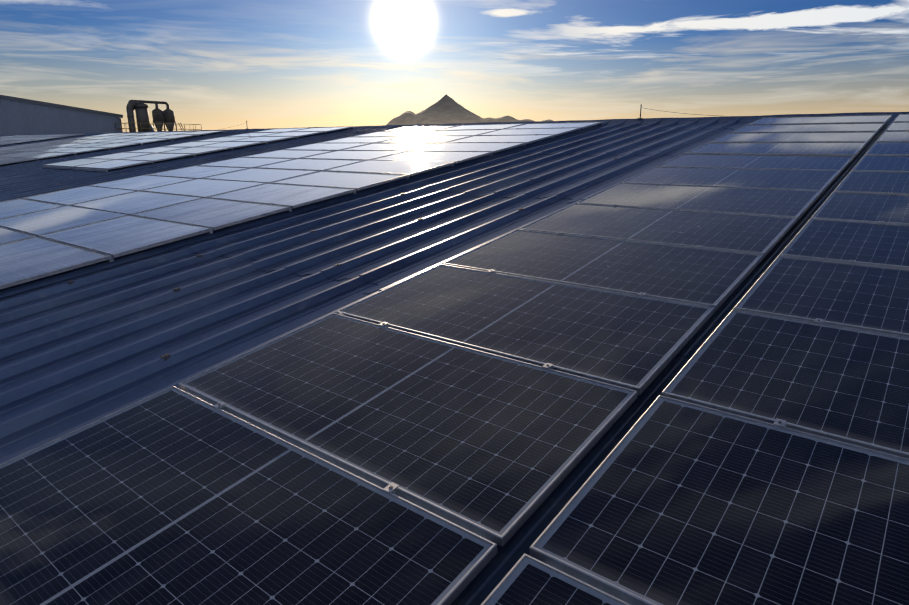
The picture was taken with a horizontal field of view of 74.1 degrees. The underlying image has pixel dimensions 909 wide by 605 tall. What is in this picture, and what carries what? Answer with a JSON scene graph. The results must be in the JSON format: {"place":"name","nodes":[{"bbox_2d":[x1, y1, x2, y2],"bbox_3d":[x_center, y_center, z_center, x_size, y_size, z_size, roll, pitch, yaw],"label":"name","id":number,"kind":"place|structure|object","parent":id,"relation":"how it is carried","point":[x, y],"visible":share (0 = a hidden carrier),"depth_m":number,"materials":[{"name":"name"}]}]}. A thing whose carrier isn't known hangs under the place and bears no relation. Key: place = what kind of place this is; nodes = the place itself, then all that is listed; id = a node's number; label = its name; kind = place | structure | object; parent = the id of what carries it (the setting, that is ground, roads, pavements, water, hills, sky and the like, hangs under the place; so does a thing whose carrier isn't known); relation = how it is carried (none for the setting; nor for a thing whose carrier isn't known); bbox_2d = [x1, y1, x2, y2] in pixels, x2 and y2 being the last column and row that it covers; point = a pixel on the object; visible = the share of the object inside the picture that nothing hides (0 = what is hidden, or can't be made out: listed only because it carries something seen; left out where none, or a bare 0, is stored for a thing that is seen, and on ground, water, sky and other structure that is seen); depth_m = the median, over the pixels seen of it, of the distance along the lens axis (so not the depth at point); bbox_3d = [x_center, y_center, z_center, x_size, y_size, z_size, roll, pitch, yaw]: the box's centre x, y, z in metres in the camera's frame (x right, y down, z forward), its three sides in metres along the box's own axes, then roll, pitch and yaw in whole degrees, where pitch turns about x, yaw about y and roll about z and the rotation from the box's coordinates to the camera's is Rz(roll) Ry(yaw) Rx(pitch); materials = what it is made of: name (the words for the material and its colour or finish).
{"place":"outdoors","nodes":[
{"label":"outdoors","id":0,"kind":"place"},
{"bbox_2d":[0,98,120,135],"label":"building wall","id":1,"kind":"structure","parent":0,"point":[19,118],"depth_m":53.25,"materials":[{"name":"grey metal"}]},
{"bbox_2d":[0,95,122,131],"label":"roof trim","id":2,"kind":"structure","parent":1,"relation":"attached to","point":[120,116],"depth_m":53.85,"materials":[{"name":"grey metal"}]},
{"bbox_2d":[115,100,201,131],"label":"dust collector","id":3,"kind":"object","parent":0,"point":[166,117],"visible":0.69,"depth_m":57.90,"materials":[{"name":"metal"}]},
{"bbox_2d":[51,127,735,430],"bbox_3d":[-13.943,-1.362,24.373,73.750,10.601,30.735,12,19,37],"label":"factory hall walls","id":4,"kind":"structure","parent":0,"point":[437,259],"depth_m":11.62,"materials":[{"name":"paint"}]},
{"bbox_2d":[0,120,893,604],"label":"roof sheeting","id":5,"kind":"structure","parent":4,"relation":"on","point":[92,342],"depth_m":5.14,"materials":[{"name":"metal"}]},
{"bbox_2d":[0,134,84,144],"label":"solar array","id":6,"kind":"object","parent":5,"relation":"on","point":[5,140],"visible":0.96,"depth_m":31.57,"materials":[{"name":"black glass"}]},
{"bbox_2d":[0,130,225,164],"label":"solar array","id":7,"kind":"object","parent":5,"relation":"on","point":[34,151],"visible":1,"depth_m":22.36,"materials":[{"name":"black glass"}]},
{"bbox_2d":[42,126,353,171],"bbox_3d":[-7.018,-4.529,17.364,4.020,1.142,7.459,12,19,37],"label":"solar array","id":8,"kind":"object","parent":5,"relation":"on","point":[104,163],"visible":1,"depth_m":16.52,"materials":[{"name":"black glass"}]},
{"bbox_2d":[0,121,603,288],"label":"solar array","id":9,"kind":"object","parent":5,"relation":"on","point":[49,234],"visible":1,"depth_m":9.00,"materials":[{"name":"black glass"}]},
{"bbox_2d":[59,158,617,360],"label":"screws","id":10,"kind":"object","parent":5,"relation":"attached to","point":[166,355],"visible":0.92,"depth_m":5.27,"materials":[{"name":"grey metal"}]},
{"bbox_2d":[0,114,908,604],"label":"solar array","id":11,"kind":"object","parent":5,"relation":"on","point":[432,436],"visible":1,"depth_m":2.44,"materials":[{"name":"black glass"}]},
{"bbox_2d":[0,112,908,136],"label":"roof ridge cap","id":12,"kind":"object","parent":5,"relation":"on","point":[704,120],"visible":0.29,"depth_m":13.14,"materials":[{"name":"grey metal"}]},
{"bbox_2d":[213,104,716,130],"bbox_3d":[1.479,-4.718,15.315,30.050,0.386,0.347,12,19,37],"label":"ridge lightning conductor","id":13,"kind":"object","parent":5,"relation":"on","point":[637,118],"visible":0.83,"depth_m":13.35,"materials":[{"name":"metal"}]},
{"bbox_2d":[0,0,908,131],"label":"sky","id":14,"kind":"structure","parent":0,"point":[216,64],"materials":[{"name":"blue"}]},
{"bbox_2d":[386,94,552,124],"bbox_3d":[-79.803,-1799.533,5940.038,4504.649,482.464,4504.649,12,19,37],"label":"mountain terrain","id":15,"kind":"structure","parent":0,"point":[446,109],"depth_m":5633.33,"materials":[{"name":"stone"}]}
]}

